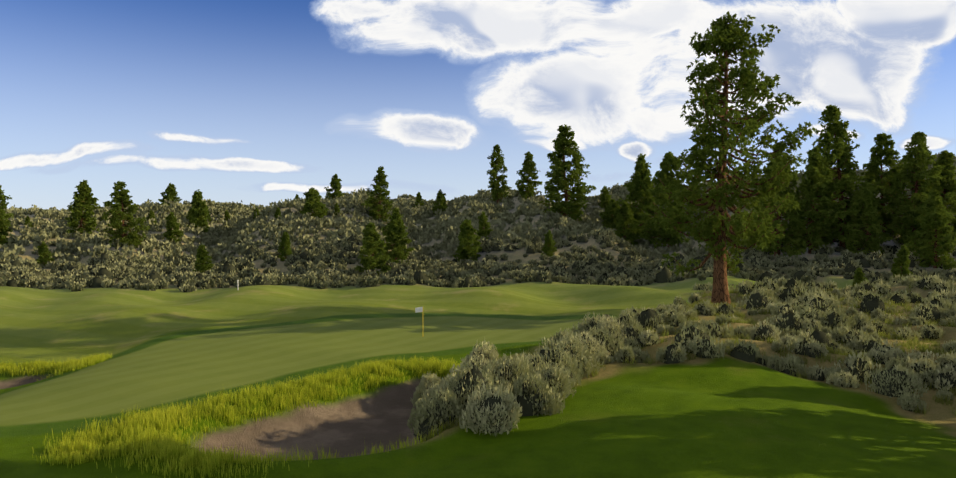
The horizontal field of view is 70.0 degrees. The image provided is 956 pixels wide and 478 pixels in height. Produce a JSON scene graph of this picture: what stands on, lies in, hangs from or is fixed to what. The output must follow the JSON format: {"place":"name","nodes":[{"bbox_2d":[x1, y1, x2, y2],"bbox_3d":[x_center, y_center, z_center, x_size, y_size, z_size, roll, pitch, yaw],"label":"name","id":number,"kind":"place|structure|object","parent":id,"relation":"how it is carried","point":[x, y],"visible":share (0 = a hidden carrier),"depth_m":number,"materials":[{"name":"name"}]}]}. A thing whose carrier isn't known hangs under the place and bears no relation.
{"place":"outdoors","nodes":[
{"label":"outdoors","id":0,"kind":"place"},
{"bbox_2d":[0,351,466,477],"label":"tall grass","id":1,"kind":"structure","parent":0,"point":[162,420],"depth_m":25.23,"materials":[{"name":"green plant"}]},
{"bbox_2d":[0,160,955,477],"bbox_3d":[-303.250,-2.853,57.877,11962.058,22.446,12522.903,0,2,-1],"label":"terrain","id":2,"kind":"structure","parent":0,"point":[726,416],"depth_m":30.88,"materials":[{"name":"green plant"}]},
{"bbox_2d":[0,185,13,244],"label":"pine","id":3,"kind":"object","parent":2,"relation":"on","point":[5,224],"visible":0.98,"depth_m":108.15,"materials":[{"name":"green plant"}]},
{"bbox_2d":[22,215,32,228],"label":"pine","id":4,"kind":"object","parent":2,"relation":"on","point":[27,219],"visible":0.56,"depth_m":148.36,"materials":[{"name":"green plant"}]},
{"bbox_2d":[37,241,55,267],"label":"pine","id":5,"kind":"object","parent":2,"relation":"on","point":[43,253],"visible":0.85,"depth_m":104.05,"materials":[{"name":"green plant"}]},
{"bbox_2d":[64,180,100,236],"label":"pine","id":6,"kind":"object","parent":2,"relation":"on","point":[84,199],"visible":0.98,"depth_m":120.16,"materials":[{"name":"green plant"}]},
{"bbox_2d":[99,212,108,224],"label":"pine","id":7,"kind":"object","parent":2,"relation":"on","point":[102,217],"visible":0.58,"depth_m":130.44,"materials":[{"name":"green plant"}]},
{"bbox_2d":[103,181,149,248],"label":"pine","id":8,"kind":"object","parent":2,"relation":"on","point":[117,210],"visible":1,"depth_m":110.19,"materials":[{"name":"green plant"}]},
{"bbox_2d":[145,210,155,223],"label":"pine","id":9,"kind":"object","parent":2,"relation":"on","point":[151,214],"visible":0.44,"depth_m":138.05,"materials":[{"name":"green plant"}]},
{"bbox_2d":[158,183,181,205],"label":"pine","id":10,"kind":"object","parent":2,"relation":"on","point":[170,191],"visible":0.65,"depth_m":195.68,"materials":[{"name":"green plant"}]},
{"bbox_2d":[163,212,183,242],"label":"pine","id":11,"kind":"object","parent":2,"relation":"on","point":[169,234],"visible":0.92,"depth_m":127.41,"materials":[{"name":"green plant"}]},
{"bbox_2d":[186,189,209,231],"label":"pine","id":12,"kind":"object","parent":2,"relation":"on","point":[198,213],"visible":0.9,"depth_m":142.19,"materials":[{"name":"green plant"}]},
{"bbox_2d":[192,244,213,272],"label":"pine","id":13,"kind":"object","parent":2,"relation":"on","point":[202,259],"visible":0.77,"depth_m":91.33,"materials":[{"name":"green plant"}]},
{"bbox_2d":[205,210,211,221],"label":"pine","id":14,"kind":"object","parent":2,"relation":"on","point":[209,217],"visible":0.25,"depth_m":152.23,"materials":[{"name":"green plant"}]},
{"bbox_2d":[224,210,231,220],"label":"pine","id":15,"kind":"object","parent":2,"relation":"on","point":[227,216],"visible":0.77,"depth_m":158.78,"materials":[{"name":"green plant"}]},
{"bbox_2d":[253,207,259,219],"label":"pine","id":16,"kind":"object","parent":2,"relation":"on","point":[255,211],"visible":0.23,"depth_m":159.61,"materials":[{"name":"green plant"}]},
{"bbox_2d":[274,207,281,219],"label":"pine","id":17,"kind":"object","parent":2,"relation":"on","point":[277,213],"visible":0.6,"depth_m":134.93,"materials":[{"name":"green plant"}]},
{"bbox_2d":[277,231,292,261],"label":"pine","id":18,"kind":"object","parent":2,"relation":"on","point":[285,242],"visible":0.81,"depth_m":103.35,"materials":[{"name":"green plant"}]},
{"bbox_2d":[299,187,328,217],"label":"pine","id":19,"kind":"object","parent":2,"relation":"on","point":[313,202],"visible":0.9,"depth_m":137.65,"materials":[{"name":"green plant"}]},
{"bbox_2d":[324,174,344,199],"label":"pine","id":20,"kind":"object","parent":2,"relation":"on","point":[336,185],"visible":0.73,"depth_m":174.14,"materials":[{"name":"green plant"}]},
{"bbox_2d":[334,203,340,215],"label":"pine","id":21,"kind":"object","parent":2,"relation":"on","point":[336,208],"visible":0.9,"depth_m":141.10,"materials":[{"name":"green plant"}]},
{"bbox_2d":[354,222,391,276],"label":"pine","id":22,"kind":"object","parent":2,"relation":"on","point":[373,244],"visible":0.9,"depth_m":92.71,"materials":[{"name":"green plant"}]},
{"bbox_2d":[360,166,393,222],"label":"pine","id":23,"kind":"object","parent":2,"relation":"on","point":[381,192],"visible":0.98,"depth_m":144.23,"materials":[{"name":"green plant"}]},
{"bbox_2d":[378,207,413,264],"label":"pine","id":24,"kind":"object","parent":2,"relation":"on","point":[395,227],"visible":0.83,"depth_m":101.93,"materials":[{"name":"green plant"}]},
{"bbox_2d":[413,192,423,207],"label":"pine","id":25,"kind":"object","parent":2,"relation":"on","point":[418,198],"visible":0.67,"depth_m":175.98,"materials":[{"name":"green plant"}]},
{"bbox_2d":[415,307,422,312],"bbox_3d":[-4.101,5.889,48.066,0.595,2.230,0.150,0,2,-1],"label":"flag","id":26,"kind":"object","parent":2,"relation":"on","point":[418,309],"visible":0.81,"depth_m":48.03,"materials":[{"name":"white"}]},
{"bbox_2d":[431,189,447,214],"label":"pine","id":27,"kind":"object","parent":2,"relation":"on","point":[440,198],"visible":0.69,"depth_m":153.68,"materials":[{"name":"green plant"}]},
{"bbox_2d":[452,219,482,261],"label":"pine","id":28,"kind":"object","parent":2,"relation":"on","point":[467,237],"visible":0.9,"depth_m":113.15,"materials":[{"name":"green plant"}]},
{"bbox_2d":[476,211,492,239],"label":"pine","id":29,"kind":"object","parent":2,"relation":"on","point":[484,230],"visible":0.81,"depth_m":122.75,"materials":[{"name":"green plant"}]},
{"bbox_2d":[487,144,511,203],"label":"pine","id":30,"kind":"object","parent":2,"relation":"on","point":[497,164],"visible":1,"depth_m":160.58,"materials":[{"name":"green plant"}]},
{"bbox_2d":[407,308,644,440],"bbox_3d":[2.847,6.096,35.194,8.376,3.387,23.409,1,2,25],"label":"sagebrush","id":31,"kind":"object","parent":2,"relation":"on","point":[537,375],"depth_m":27.83,"materials":[{"name":"green plant"}]},
{"bbox_2d":[515,151,542,199],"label":"pine","id":32,"kind":"object","parent":2,"relation":"on","point":[528,170],"visible":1,"depth_m":156.68,"materials":[{"name":"green plant"}]},
{"bbox_2d":[541,230,556,256],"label":"pine","id":33,"kind":"object","parent":2,"relation":"on","point":[548,247],"visible":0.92,"depth_m":108.00,"materials":[{"name":"green plant"}]},
{"bbox_2d":[538,124,596,220],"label":"pine","id":34,"kind":"object","parent":2,"relation":"on","point":[561,180],"visible":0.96,"depth_m":136.99,"materials":[{"name":"green plant"}]},
{"bbox_2d":[598,186,610,208],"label":"pine","id":35,"kind":"object","parent":2,"relation":"on","point":[605,197],"visible":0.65,"depth_m":160.03,"materials":[{"name":"green plant"}]},
{"bbox_2d":[599,199,619,228],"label":"pine","id":36,"kind":"object","parent":2,"relation":"on","point":[611,205],"visible":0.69,"depth_m":137.50,"materials":[{"name":"green plant"}]},
{"bbox_2d":[614,201,641,245],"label":"pine","id":37,"kind":"object","parent":2,"relation":"on","point":[624,217],"visible":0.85,"depth_m":128.79,"materials":[{"name":"green plant"}]},
{"bbox_2d":[614,154,658,236],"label":"pine","id":38,"kind":"object","parent":2,"relation":"on","point":[639,185],"visible":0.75,"depth_m":132.49,"materials":[{"name":"green plant"}]},
{"bbox_2d":[638,151,687,248],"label":"pine","id":39,"kind":"object","parent":2,"relation":"on","point":[664,175],"visible":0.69,"depth_m":122.78,"materials":[{"name":"green plant"}]},
{"bbox_2d":[422,281,955,441],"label":"native grass tufts","id":40,"kind":"object","parent":2,"relation":"on","point":[912,344],"visible":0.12,"depth_m":39.06,"materials":[{"name":"green plant"}]},
{"bbox_2d":[452,343,954,412],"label":"sagebrush","id":41,"kind":"object","parent":2,"relation":"on","point":[846,383],"depth_m":29.98,"materials":[{"name":"green plant"}]},
{"bbox_2d":[648,11,816,304],"bbox_3d":[21.709,-6.455,57.718,13.042,24.674,14.713,0,2,-1],"label":"pine tree","id":42,"kind":"object","parent":2,"relation":"on","point":[717,230],"visible":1,"depth_m":56.16,"materials":[{"name":"green plant"}]},
{"bbox_2d":[585,289,955,390],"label":"sagebrush","id":43,"kind":"object","parent":2,"relation":"on","point":[792,341],"depth_m":39.51,"materials":[{"name":"green plant"}]},
{"bbox_2d":[742,145,808,256],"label":"pine","id":44,"kind":"object","parent":2,"relation":"on","point":[787,239],"visible":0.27,"depth_m":97.46,"materials":[{"name":"green plant"}]},
{"bbox_2d":[782,146,852,253],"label":"pine","id":45,"kind":"object","parent":2,"relation":"on","point":[814,183],"visible":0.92,"depth_m":95.69,"materials":[{"name":"green plant"}]},
{"bbox_2d":[687,273,955,308],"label":"sagebrush","id":46,"kind":"object","parent":2,"relation":"on","point":[878,284],"depth_m":60.49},
{"bbox_2d":[807,105,878,247],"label":"pine","id":47,"kind":"object","parent":2,"relation":"on","point":[838,137],"visible":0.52,"depth_m":98.66,"materials":[{"name":"green plant"}]},
{"bbox_2d":[851,267,867,288],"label":"pine","id":48,"kind":"object","parent":2,"relation":"on","point":[859,277],"visible":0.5,"depth_m":67.00,"materials":[{"name":"green plant"}]},
{"bbox_2d":[836,181,892,254],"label":"pine","id":49,"kind":"object","parent":2,"relation":"on","point":[870,223],"visible":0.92,"depth_m":93.73,"materials":[{"name":"green plant"}]},
{"bbox_2d":[860,132,910,235],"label":"pine","id":50,"kind":"object","parent":2,"relation":"on","point":[875,164],"visible":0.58,"depth_m":98.49,"materials":[{"name":"green plant"}]},
{"bbox_2d":[890,245,912,278],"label":"pine","id":51,"kind":"object","parent":2,"relation":"on","point":[902,259],"visible":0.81,"depth_m":71.50,"materials":[{"name":"green plant"}]},
{"bbox_2d":[876,131,955,253],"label":"pine","id":52,"kind":"object","parent":2,"relation":"on","point":[915,168],"visible":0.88,"depth_m":92.98,"materials":[{"name":"green plant"}]},
{"bbox_2d":[903,184,940,254],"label":"pine","id":53,"kind":"object","parent":2,"relation":"on","point":[917,226],"visible":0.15,"depth_m":92.92,"materials":[{"name":"green plant"}]},
{"bbox_2d":[904,189,955,269],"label":"pine","id":54,"kind":"object","parent":2,"relation":"on","point":[936,219],"visible":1,"depth_m":84.97,"materials":[{"name":"green plant"}]},
{"bbox_2d":[926,150,955,242],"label":"pine","id":55,"kind":"object","parent":2,"relation":"on","point":[945,158],"visible":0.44,"depth_m":94.59,"materials":[{"name":"green plant"}]},
{"bbox_2d":[0,225,955,292],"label":"shrubs","id":56,"kind":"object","parent":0,"point":[167,280],"depth_m":91.92,"materials":[{"name":"green plant"}]},
{"bbox_2d":[0,153,955,268],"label":"hillside","id":57,"kind":"structure","parent":0,"point":[243,222],"depth_m":132.49,"materials":[{"name":"green plant"}]},
{"bbox_2d":[0,0,955,209],"label":"sky","id":58,"kind":"structure","parent":0,"point":[262,102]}
]}

